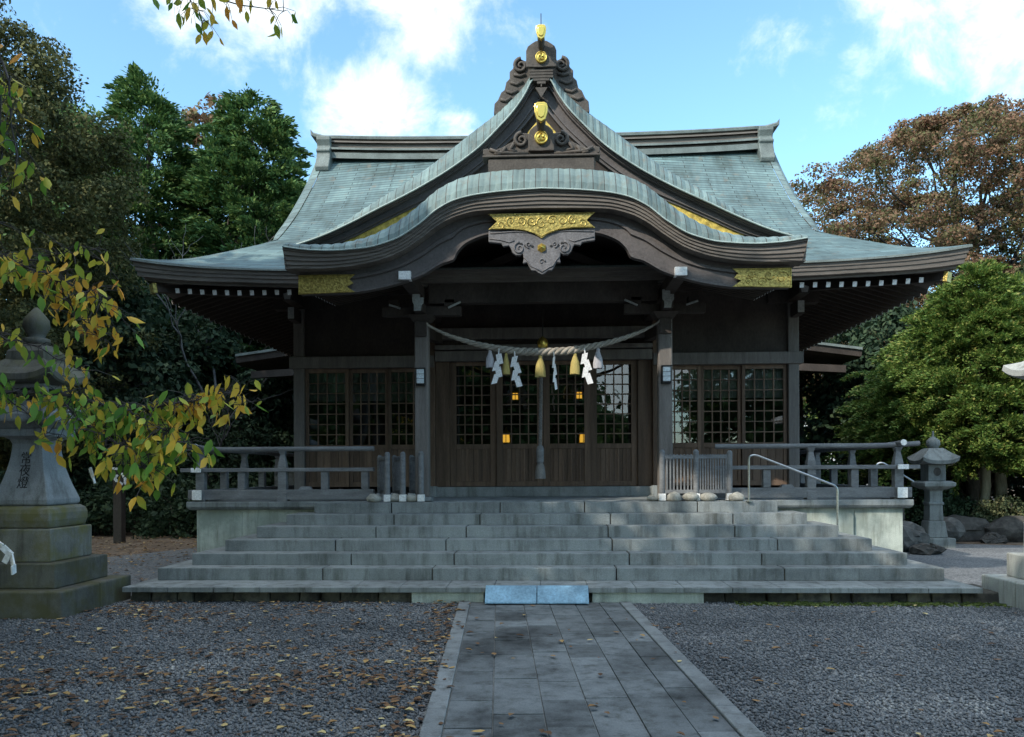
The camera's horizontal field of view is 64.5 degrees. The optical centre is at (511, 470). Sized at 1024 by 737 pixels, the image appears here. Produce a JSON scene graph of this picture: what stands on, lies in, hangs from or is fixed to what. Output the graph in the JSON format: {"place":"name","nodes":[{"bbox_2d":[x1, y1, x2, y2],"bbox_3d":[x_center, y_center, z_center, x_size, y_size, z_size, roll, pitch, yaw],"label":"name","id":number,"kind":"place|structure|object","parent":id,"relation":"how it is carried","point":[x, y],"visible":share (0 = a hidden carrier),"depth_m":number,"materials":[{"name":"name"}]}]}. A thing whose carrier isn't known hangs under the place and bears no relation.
{"place":"outdoors","nodes":[
{"label":"outdoors","id":0,"kind":"place"},
{"bbox_2d":[0,542,16,574],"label":"paper strip","id":1,"kind":"object","parent":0,"point":[7,552],"visible":1,"depth_m":6.56,"materials":[{"name":"white paper"}]},
{"bbox_2d":[0,0,1023,354],"label":"sky","id":2,"kind":"structure","parent":0,"point":[836,75],"materials":[{"name":"blue"}]},
{"bbox_2d":[92,486,1023,556],"bbox_3d":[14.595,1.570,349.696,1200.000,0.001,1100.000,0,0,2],"label":"ground","id":3,"kind":"structure","parent":0,"point":[127,549],"depth_m":18.28,"materials":[{"name":"brown soil"}]},
{"bbox_2d":[0,471,4,483],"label":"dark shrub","id":4,"kind":"object","parent":3,"relation":"on","point":[1,472],"visible":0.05,"depth_m":20.27,"materials":[{"name":"green plant"}]},
{"bbox_2d":[0,112,72,473],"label":"evergreen tree","id":5,"kind":"object","parent":3,"relation":"on","point":[14,288],"visible":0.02,"depth_m":29.16,"materials":[{"name":"green plant"}]},
{"bbox_2d":[0,97,148,388],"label":"evergreen tree","id":6,"kind":"object","parent":3,"relation":"on","point":[81,110],"visible":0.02,"depth_m":30.27,"materials":[{"name":"green plant"}]},
{"bbox_2d":[0,0,161,491],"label":"brown tree","id":7,"kind":"object","parent":3,"relation":"on","point":[65,174],"visible":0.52,"depth_m":22.90,"materials":[{"name":"green plant"}]},
{"bbox_2d":[70,476,108,534],"bbox_3d":[-11.974,0.944,21.326,2.729,2.044,3.097,0,0,2],"label":"dark shrub","id":8,"kind":"object","parent":3,"relation":"on","point":[85,496],"visible":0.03,"depth_m":21.34,"materials":[{"name":"green plant"}]},
{"bbox_2d":[0,259,216,516],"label":"evergreen tree","id":9,"kind":"object","parent":3,"relation":"on","point":[178,379],"visible":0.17,"depth_m":24.21,"materials":[{"name":"green plant"}]},
{"bbox_2d":[112,467,126,542],"bbox_3d":[-9.115,0.802,18.949,0.387,1.785,0.298,0,0,2],"label":"wooden post","id":10,"kind":"object","parent":3,"relation":"on","point":[119,517],"visible":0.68,"depth_m":18.90,"materials":[{"name":"brown wood"}]},
{"bbox_2d":[80,450,195,536],"bbox_3d":[-9.990,0.644,21.884,3.287,2.844,3.017,0,0,-17],"label":"dark shrub","id":11,"kind":"object","parent":3,"relation":"on","point":[102,517],"visible":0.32,"depth_m":21.17,"materials":[{"name":"green plant"}]},
{"bbox_2d":[46,61,234,438],"bbox_3d":[-13.881,-6.769,31.084,8.848,17.082,8.720,0,0,2],"label":"cypress tree","id":12,"kind":"object","parent":3,"relation":"on","point":[161,122],"visible":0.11,"depth_m":29.91,"materials":[{"name":"green plant"}]},
{"bbox_2d":[73,413,214,531],"bbox_3d":[-11.014,-0.001,24.123,4.316,4.840,4.152,0,0,2],"label":"dark shrub","id":13,"kind":"object","parent":3,"relation":"on","point":[97,480],"visible":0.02,"depth_m":23.32,"materials":[{"name":"green plant"}]},
{"bbox_2d":[131,478,231,538],"bbox_3d":[-8.373,1.040,21.143,2.544,1.751,2.899,0,0,30],"label":"dark shrub","id":14,"kind":"object","parent":3,"relation":"on","point":[181,516],"visible":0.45,"depth_m":20.43,"materials":[{"name":"green plant"}]},
{"bbox_2d":[124,378,262,488],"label":"bare tree","id":15,"kind":"object","parent":3,"relation":"on","point":[224,437],"visible":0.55,"depth_m":23.32,"materials":[{"name":"brown plant"}]},
{"bbox_2d":[129,236,261,426],"bbox_3d":[-15.076,-3.536,34.065,11.881,12.294,11.470,0,0,2],"label":"evergreen tree","id":16,"kind":"object","parent":3,"relation":"on","point":[161,253],"depth_m":32.37,"materials":[{"name":"green plant"}]},
{"bbox_2d":[120,224,274,486],"bbox_3d":[-9.000,-3.297,26.043,6.903,10.125,5.319,0,0,-40],"label":"bare tree","id":17,"kind":"object","parent":3,"relation":"on","point":[185,359],"visible":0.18,"depth_m":25.25,"materials":[{"name":"brown wood"}]},
{"bbox_2d":[138,308,293,503],"bbox_3d":[-9.166,-2.497,27.814,6.709,9.424,7.037,0,0,-45],"label":"evergreen tree","id":18,"kind":"object","parent":3,"relation":"on","point":[276,413],"visible":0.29,"depth_m":26.38,"materials":[{"name":"green plant"}]},
{"bbox_2d":[159,91,278,234],"bbox_3d":[-13.007,-7.214,35.566,5.447,17.959,5.526,0,0,39],"label":"maple tree","id":19,"kind":"object","parent":3,"relation":"on","point":[193,115],"visible":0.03,"depth_m":34.13,"materials":[{"name":"green plant"}]},
{"bbox_2d":[164,402,279,499],"bbox_3d":[-8.617,0.128,24.463,4.352,4.448,4.461,0,0,44],"label":"dark shrub","id":20,"kind":"object","parent":3,"relation":"on","point":[233,460],"visible":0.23,"depth_m":24.42,"materials":[{"name":"green plant"}]},
{"bbox_2d":[165,83,313,465],"bbox_3d":[-9.680,-6.201,30.413,7.026,15.971,6.630,0,0,2],"label":"cypress tree","id":21,"kind":"object","parent":3,"relation":"on","point":[233,157],"visible":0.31,"depth_m":29.15,"materials":[{"name":"green plant"}]},
{"bbox_2d":[233,198,281,242],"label":"evergreen tree","id":22,"kind":"object","parent":3,"relation":"on","point":[271,208],"depth_m":37.16,"materials":[{"name":"green plant"}]},
{"bbox_2d":[249,459,290,486],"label":"dark shrub","id":23,"kind":"object","parent":3,"relation":"on","point":[270,480],"visible":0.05,"depth_m":22.45,"materials":[{"name":"green plant"}]},
{"bbox_2d":[0,544,1023,736],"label":"gravel court","id":24,"kind":"object","parent":3,"relation":"on","point":[968,563],"depth_m":7.60,"materials":[{"name":"grey gravel"}]},
{"bbox_2d":[0,307,130,619],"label":"stone lantern","id":25,"kind":"object","parent":24,"relation":"on","point":[46,539],"visible":0.87,"depth_m":9.50,"materials":[{"name":"grey stone"}]},
{"bbox_2d":[0,0,297,510],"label":"cherry tree","id":26,"kind":"object","parent":24,"relation":"on","point":[174,446],"visible":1,"depth_m":4.99,"materials":[{"name":"green plant"}]},
{"bbox_2d":[89,467,95,482],"bbox_3d":[-2.650,0.028,5.119,0.041,0.103,0.029,0,0,2],"label":"paper strip","id":27,"kind":"object","parent":26,"relation":"hanging from","point":[92,474],"visible":1,"depth_m":5.11,"materials":[{"name":"white paper"}]},
{"bbox_2d":[0,536,1022,736],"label":"fallen leaves","id":28,"kind":"object","parent":24,"relation":"on","point":[410,722],"visible":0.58,"depth_m":6.35,"materials":[{"name":"brown plant"}]},
{"bbox_2d":[0,600,1023,736],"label":"gravel stones","id":29,"kind":"object","parent":24,"relation":"on","point":[147,727],"visible":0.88,"depth_m":6.74,"materials":[{"name":"grey gravel"}]},
{"bbox_2d":[130,24,972,551],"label":"shrine hall","id":30,"kind":"structure","parent":24,"relation":"on","point":[726,266],"depth_m":14.42,"materials":[{"name":"brown wood"}]},
{"bbox_2d":[180,444,374,501],"bbox_3d":[-3.572,0.025,16.381,3.102,0.909,7.565,0,0,2],"label":"veranda railing","id":31,"kind":"object","parent":30,"relation":"on","point":[281,490],"visible":0.81,"depth_m":12.78,"materials":[{"name":"grey wood"}]},
{"bbox_2d":[305,369,348,486],"bbox_3d":[-3.386,-0.785,14.867,0.795,2.163,0.045,0,0,2],"label":"door","id":32,"kind":"structure","parent":30,"relation":"in","point":[314,459],"depth_m":14.86,"materials":[{"name":"brown wood"}]},
{"bbox_2d":[349,369,387,486],"bbox_3d":[-2.622,-0.789,14.885,0.720,2.163,0.045,0,0,2],"label":"door","id":33,"kind":"structure","parent":30,"relation":"in","point":[358,459],"depth_m":14.87,"materials":[{"name":"brown wood"}]},
{"bbox_2d":[376,451,424,501],"bbox_3d":[-1.774,0.084,12.815,0.618,0.772,1.096,0,0,-18],"label":"slatted fence","id":34,"kind":"object","parent":30,"relation":"on","point":[398,475],"visible":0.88,"depth_m":12.44,"materials":[{"name":"grey wood"}]},
{"bbox_2d":[388,368,414,486],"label":"door","id":35,"kind":"structure","parent":30,"relation":"in","point":[409,450],"depth_m":14.80,"materials":[{"name":"brown wood"}]},
{"bbox_2d":[415,368,425,385],"bbox_3d":[-1.413,-1.456,12.516,0.160,0.275,0.102,0,0,2],"label":"wall lamp","id":36,"kind":"object","parent":30,"relation":"attached to","point":[420,376],"visible":1,"depth_m":12.48,"materials":[{"name":"white glass"}]},
{"bbox_2d":[450,362,496,486],"bbox_3d":[-0.706,-0.851,14.805,0.845,2.268,0.045,0,0,2],"label":"door","id":37,"kind":"structure","parent":30,"relation":"in","point":[465,465],"depth_m":14.80,"materials":[{"name":"brown wood"}]},
{"bbox_2d":[503,427,510,443],"bbox_3d":[-0.118,-1.544,15.618,0.217,2.040,0.250,0,0,2],"label":"hanging lantern","id":38,"kind":"object","parent":30,"relation":"hanging from","point":[506,439],"visible":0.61,"depth_m":15.56,"materials":[{"name":"brown"}]},
{"bbox_2d":[512,383,518,400],"bbox_3d":[0.062,-1.972,15.911,0.173,1.187,0.200,0,0,2],"label":"hanging lantern","id":39,"kind":"object","parent":30,"relation":"hanging from","point":[515,397],"visible":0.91,"depth_m":15.87,"materials":[{"name":"brown"}]},
{"bbox_2d":[496,361,542,485],"bbox_3d":[0.141,-0.855,14.709,0.847,2.268,0.045,0,0,2],"label":"door","id":40,"kind":"structure","parent":30,"relation":"in","point":[523,465],"depth_m":14.70,"materials":[{"name":"brown wood"}]},
{"bbox_2d":[535,304,547,478],"bbox_3d":[0.486,-1.347,13.391,0.225,2.950,0.180,0,0,2],"label":"bell cord","id":41,"kind":"object","parent":30,"relation":"hanging from","point":[542,342],"visible":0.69,"depth_m":13.36,"materials":[{"name":"grey fabric"}]},
{"bbox_2d":[426,319,659,355],"bbox_3d":[0.471,-2.042,12.535,3.631,0.534,0.165,0,0,2],"label":"straw rope","id":42,"kind":"object","parent":30,"relation":"attached to","point":[523,351],"visible":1,"depth_m":12.51,"materials":[{"name":"beige fabric"}]},
{"bbox_2d":[486,350,493,367],"bbox_3d":[-0.339,-1.756,12.585,0.139,0.312,0.108,0,0,2],"label":"tassel","id":43,"kind":"object","parent":42,"relation":"hanging from","point":[489,361],"visible":1,"depth_m":12.55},
{"bbox_2d":[491,348,502,383],"bbox_3d":[-0.228,-1.616,12.518,0.191,0.559,0.019,0,0,2],"label":"paper streamer","id":44,"kind":"object","parent":42,"relation":"hanging from","point":[497,369],"visible":1,"depth_m":12.51,"materials":[{"name":"white paper"}]},
{"bbox_2d":[502,353,509,374],"bbox_3d":[-0.089,-1.681,12.574,0.122,0.372,0.096,0,0,2],"label":"tassel","id":45,"kind":"object","parent":42,"relation":"hanging from","point":[506,369],"visible":1,"depth_m":12.54,"materials":[{"name":"yellow fabric"}]},
{"bbox_2d":[510,351,521,386],"bbox_3d":[0.067,-1.573,12.505,0.188,0.569,0.019,0,0,2],"label":"paper streamer","id":46,"kind":"object","parent":42,"relation":"hanging from","point":[516,371],"visible":1,"depth_m":12.50,"materials":[{"name":"white paper"}]},
{"bbox_2d":[535,355,545,377],"bbox_3d":[0.436,-1.641,12.552,0.169,0.381,0.132,0,0,2],"label":"tassel","id":47,"kind":"object","parent":42,"relation":"hanging from","point":[540,371],"visible":1,"depth_m":12.51,"materials":[{"name":"yellow fabric"}]},
{"bbox_2d":[552,351,556,389],"bbox_3d":[0.656,-1.546,12.482,0.027,0.599,0.117,0,0,41],"label":"paper streamer","id":48,"kind":"object","parent":42,"relation":"hanging from","point":[554,373],"visible":1,"depth_m":12.48,"materials":[{"name":"white paper"}]},
{"bbox_2d":[570,353,579,374],"bbox_3d":[0.973,-1.676,12.530,0.156,0.372,0.124,0,0,2],"label":"tassel","id":49,"kind":"object","parent":42,"relation":"hanging from","point":[575,367],"visible":1,"depth_m":12.49,"materials":[{"name":"yellow fabric"}]},
{"bbox_2d":[581,349,592,383],"bbox_3d":[1.152,-1.613,12.460,0.194,0.569,0.019,0,0,2],"label":"paper streamer","id":50,"kind":"object","parent":42,"relation":"hanging from","point":[586,368],"visible":1,"depth_m":12.46,"materials":[{"name":"white paper"}]},
{"bbox_2d":[593,347,602,368],"bbox_3d":[1.328,-1.753,12.515,0.153,0.351,0.120,0,0,2],"label":"tassel","id":51,"kind":"object","parent":42,"relation":"hanging from","point":[598,362],"visible":1,"depth_m":12.48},
{"bbox_2d":[543,360,590,485],"bbox_3d":[0.994,-0.859,14.674,0.847,2.268,0.045,0,0,2],"label":"door","id":52,"kind":"structure","parent":30,"relation":"in","point":[574,463],"depth_m":14.67,"materials":[{"name":"brown wood"}]},
{"bbox_2d":[576,387,583,399],"bbox_3d":[1.311,-1.983,15.859,0.173,1.177,0.200,0,0,2],"label":"hanging lantern","id":53,"kind":"object","parent":30,"relation":"hanging from","point":[578,390],"visible":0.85,"depth_m":15.81,"materials":[{"name":"brown"}]},
{"bbox_2d":[578,365,583,442],"bbox_3d":[1.361,-1.547,15.556,0.217,2.050,0.250,0,0,2],"label":"hanging lantern","id":54,"kind":"object","parent":30,"relation":"hanging from","point":[581,438],"visible":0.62,"depth_m":15.50,"materials":[{"name":"brown"}]},
{"bbox_2d":[590,360,637,485],"bbox_3d":[1.846,-0.863,14.698,0.845,2.268,0.045,0,0,2],"label":"door","id":55,"kind":"structure","parent":30,"relation":"in","point":[621,464],"depth_m":14.69,"materials":[{"name":"brown wood"}]},
{"bbox_2d":[661,365,671,383],"bbox_3d":[2.353,-1.474,12.358,0.160,0.275,0.102,0,0,2],"label":"wall lamp","id":56,"kind":"object","parent":30,"relation":"attached to","point":[665,374],"visible":1,"depth_m":12.32,"materials":[{"name":"white glass"}]},
{"bbox_2d":[672,365,700,485],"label":"door","id":57,"kind":"structure","parent":30,"relation":"in","point":[682,448],"depth_m":14.58,"materials":[{"name":"brown wood"}]},
{"bbox_2d":[701,365,740,485],"bbox_3d":[3.762,-0.820,14.618,0.720,2.163,0.045,0,0,2],"label":"door","id":58,"kind":"structure","parent":30,"relation":"in","point":[706,448],"depth_m":14.61,"materials":[{"name":"brown wood"}]},
{"bbox_2d":[741,364,786,484],"bbox_3d":[4.522,-0.824,14.536,0.795,2.163,0.045,0,0,2],"label":"door","id":59,"kind":"structure","parent":30,"relation":"in","point":[778,476],"depth_m":14.53,"materials":[{"name":"brown wood"}]},
{"bbox_2d":[714,439,919,499],"bbox_3d":[5.988,-0.022,15.579,2.941,0.909,7.929,0,0,23],"label":"veranda railing","id":60,"kind":"object","parent":30,"relation":"on","point":[809,488],"visible":0.84,"depth_m":12.43,"materials":[{"name":"grey wood"}]},
{"bbox_2d":[122,501,998,603],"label":"stone stairs","id":61,"kind":"structure","parent":24,"relation":"on","point":[659,552],"depth_m":10.89,"materials":[{"name":"grey stone"}]},
{"bbox_2d":[366,494,381,501],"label":"river stone","id":62,"kind":"object","parent":61,"relation":"on","point":[373,498],"visible":1,"depth_m":12.37,"materials":[{"name":"grey stone"}]},
{"bbox_2d":[390,493,398,501],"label":"river stone","id":63,"kind":"object","parent":61,"relation":"on","point":[394,497],"visible":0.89,"depth_m":12.42,"materials":[{"name":"grey stone"}]},
{"bbox_2d":[406,494,416,501],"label":"river stone","id":64,"kind":"object","parent":61,"relation":"on","point":[411,497],"visible":0.97,"depth_m":12.41,"materials":[{"name":"grey stone"}]},
{"bbox_2d":[647,495,657,500],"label":"river stone","id":65,"kind":"object","parent":61,"relation":"on","point":[652,498],"visible":0.98,"depth_m":12.27,"materials":[{"name":"grey stone"}]},
{"bbox_2d":[667,491,680,500],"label":"river stone","id":66,"kind":"object","parent":61,"relation":"on","point":[674,496],"visible":0.99,"depth_m":12.15,"materials":[{"name":"grey stone"}]},
{"bbox_2d":[682,492,698,500],"bbox_3d":[2.698,0.387,12.211,0.214,0.137,0.217,0,0,-28],"label":"river stone","id":67,"kind":"object","parent":61,"relation":"on","point":[691,496],"visible":0.98,"depth_m":12.14,"materials":[{"name":"grey stone"}]},
{"bbox_2d":[658,449,732,500],"bbox_3d":[2.789,0.061,12.274,1.144,0.772,0.150,0,0,-2],"label":"slatted fence","id":68,"kind":"object","parent":61,"relation":"on","point":[696,457],"visible":0.94,"depth_m":12.26,"materials":[{"name":"grey wood"}]},
{"bbox_2d":[700,493,717,500],"bbox_3d":[2.952,0.389,12.201,0.230,0.131,0.193,0,0,-30],"label":"river stone","id":69,"kind":"object","parent":61,"relation":"on","point":[708,496],"visible":1,"depth_m":12.14,"materials":[{"name":"beige stone"}]},
{"bbox_2d":[728,492,744,500],"bbox_3d":[3.383,0.382,12.221,0.250,0.141,0.171,0,0,2],"label":"river stone","id":70,"kind":"object","parent":61,"relation":"on","point":[736,496],"visible":1,"depth_m":12.16,"materials":[{"name":"grey stone"}]},
{"bbox_2d":[748,454,838,532],"bbox_3d":[4.167,0.336,12.016,1.383,1.180,0.090,0,0,2],"label":"handrail","id":71,"kind":"object","parent":61,"relation":"on","point":[824,481],"visible":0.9,"depth_m":12.00,"materials":[{"name":"silver metal"}]},
{"bbox_2d":[419,601,765,736],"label":"path kerb","id":72,"kind":"structure","parent":24,"relation":"on","point":[740,723],"depth_m":6.15,"materials":[{"name":"stone"}]},
{"bbox_2d":[734,600,1012,607],"bbox_3d":[4.261,1.586,9.681,3.159,0.023,0.441,0,0,2],"label":"moss","id":73,"kind":"object","parent":24,"relation":"on","point":[878,604],"visible":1,"depth_m":9.65,"materials":[{"name":"green plant"}]},
{"bbox_2d":[903,521,929,551],"bbox_3d":[7.756,1.322,16.094,0.874,0.674,0.824,0,0,-35],"label":"garden rock","id":74,"kind":"object","parent":24,"relation":"on","point":[914,534],"visible":0.41,"depth_m":15.81,"materials":[{"name":"grey stone"}]},
{"bbox_2d":[909,543,946,554],"bbox_3d":[7.977,1.507,15.489,0.706,0.268,0.442,0,0,2],"label":"garden rock","id":75,"kind":"object","parent":24,"relation":"on","point":[925,549],"visible":0.96,"depth_m":15.39,"materials":[{"name":"grey stone"}]},
{"bbox_2d":[907,431,959,547],"bbox_3d":[8.805,0.387,16.947,0.748,2.440,0.748,0,0,2],"label":"stone lantern","id":76,"kind":"object","parent":24,"relation":"on","point":[933,483],"visible":0.98,"depth_m":16.77,"materials":[{"name":"grey stone"}]},
{"bbox_2d":[982,361,1023,610],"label":"stone lantern","id":77,"kind":"object","parent":24,"relation":"on","point":[1008,587],"visible":0.86,"depth_m":9.72,"materials":[{"name":"grey stone"}]},
{"bbox_2d":[235,342,862,380],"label":"hall","id":78,"kind":"structure","parent":3,"relation":"on","point":[819,357],"depth_m":23.29,"materials":[{"name":"brown wood"}]},
{"bbox_2d":[799,336,858,470],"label":"evergreen tree","id":79,"kind":"object","parent":3,"relation":"on","point":[803,411],"visible":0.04,"depth_m":26.59,"materials":[{"name":"green plant"}]},
{"bbox_2d":[820,456,866,485],"bbox_3d":[9.089,0.734,23.825,2.753,2.396,2.868,0,0,-35],"label":"dark shrub","id":80,"kind":"object","parent":3,"relation":"on","point":[844,479],"visible":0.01,"depth_m":23.44,"materials":[{"name":"green plant"}]},
{"bbox_2d":[803,304,922,471],"bbox_3d":[15.748,-3.746,35.264,7.158,10.729,7.103,0,0,-30],"label":"evergreen tree","id":81,"kind":"object","parent":3,"relation":"on","point":[804,400],"depth_m":34.88,"materials":[{"name":"green plant"}]},
{"bbox_2d":[799,300,966,521],"bbox_3d":[11.576,-1.685,24.918,5.937,7.769,5.804,0,0,2],"label":"evergreen tree","id":82,"kind":"object","parent":3,"relation":"on","point":[887,325],"visible":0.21,"depth_m":24.37,"materials":[{"name":"green plant"}]},
{"bbox_2d":[876,462,913,481],"bbox_3d":[9.068,0.690,18.537,1.538,1.792,0.090,0,0,2],"label":"handrail","id":83,"kind":"object","parent":3,"relation":"on","point":[905,476],"visible":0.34,"depth_m":18.54,"materials":[{"name":"silver metal"}]},
{"bbox_2d":[783,93,1023,499],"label":"zelkova tree","id":84,"kind":"object","parent":3,"relation":"on","point":[965,153],"visible":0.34,"depth_m":27.37,"materials":[{"name":"orange plant"}]},
{"bbox_2d":[825,256,1023,516],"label":"yew tree","id":85,"kind":"object","parent":3,"relation":"on","point":[978,327],"visible":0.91,"depth_m":19.41,"materials":[{"name":"green plant"}]},
{"bbox_2d":[905,487,981,525],"bbox_3d":[10.239,0.991,19.510,1.747,1.605,1.840,0,0,2],"label":"dark shrub","id":86,"kind":"object","parent":3,"relation":"on","point":[956,505],"visible":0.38,"depth_m":19.22,"materials":[{"name":"green plant"}]},
{"bbox_2d":[943,516,965,540],"bbox_3d":[9.511,1.287,17.820,0.755,0.583,0.831,0,0,2],"label":"garden rock","id":87,"kind":"object","parent":3,"relation":"on","point":[955,528],"visible":0.37,"depth_m":17.46,"materials":[{"name":"grey stone"}]},
{"bbox_2d":[947,514,989,541],"bbox_3d":[10.153,1.323,18.468,1.322,0.654,0.782,0,0,2],"label":"garden rock","id":88,"kind":"object","parent":3,"relation":"on","point":[974,527],"visible":0.45,"depth_m":18.17,"materials":[{"name":"grey stone"}]},
{"bbox_2d":[944,383,997,515],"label":"tree trunk","id":89,"kind":"object","parent":3,"relation":"on","point":[985,489],"visible":0.12,"depth_m":19.76,"materials":[{"name":"brown plant"}]},
{"bbox_2d":[946,255,1023,507],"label":"evergreen tree","id":90,"kind":"object","parent":3,"relation":"on","point":[1016,483],"visible":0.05,"depth_m":23.84,"materials":[{"name":"green plant"}]},
{"bbox_2d":[980,532,1007,543],"bbox_3d":[10.601,1.474,17.862,0.632,0.266,0.385,0,0,2],"label":"garden rock","id":91,"kind":"object","parent":3,"relation":"on","point":[992,538],"visible":1,"depth_m":17.74,"materials":[{"name":"grey stone"}]},
{"bbox_2d":[968,494,1023,522],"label":"clipped shrub","id":92,"kind":"object","parent":3,"relation":"on","point":[1005,508],"visible":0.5,"depth_m":18.77,"materials":[{"name":"green plant"}]},
{"bbox_2d":[993,378,1007,514],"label":"tree trunk","id":93,"kind":"object","parent":3,"relation":"on","point":[1000,484],"visible":0.05,"depth_m":20.39,"materials":[{"name":"brown plant"}]},
{"bbox_2d":[985,515,1023,541],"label":"garden rock","id":94,"kind":"object","parent":3,"relation":"on","point":[1011,528],"visible":0.68,"depth_m":17.95,"materials":[{"name":"grey stone"}]},
{"bbox_2d":[996,237,1023,264],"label":"zelkova tree","id":95,"kind":"object","parent":3,"relation":"on","point":[1005,250],"visible":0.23,"depth_m":26.89,"materials":[{"name":"brown plant"}]},
{"bbox_2d":[442,602,739,736],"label":"path","id":96,"kind":"structure","parent":0,"point":[659,688],"depth_m":6.21,"materials":[{"name":"grey stone"}]},
{"bbox_2d":[485,585,536,603],"bbox_3d":[-0.013,1.500,9.850,0.622,0.188,0.240,0,0,2],"label":"ramp board","id":97,"kind":"object","parent":96,"relation":"on","point":[510,594],"visible":1,"depth_m":9.82,"materials":[{"name":"blue paint"}]},
{"bbox_2d":[537,585,588,603],"bbox_3d":[0.616,1.497,9.823,0.620,0.188,0.240,0,0,2],"label":"ramp board","id":98,"kind":"object","parent":96,"relation":"on","point":[562,594],"visible":1,"depth_m":9.79,"materials":[{"name":"blue paint"}]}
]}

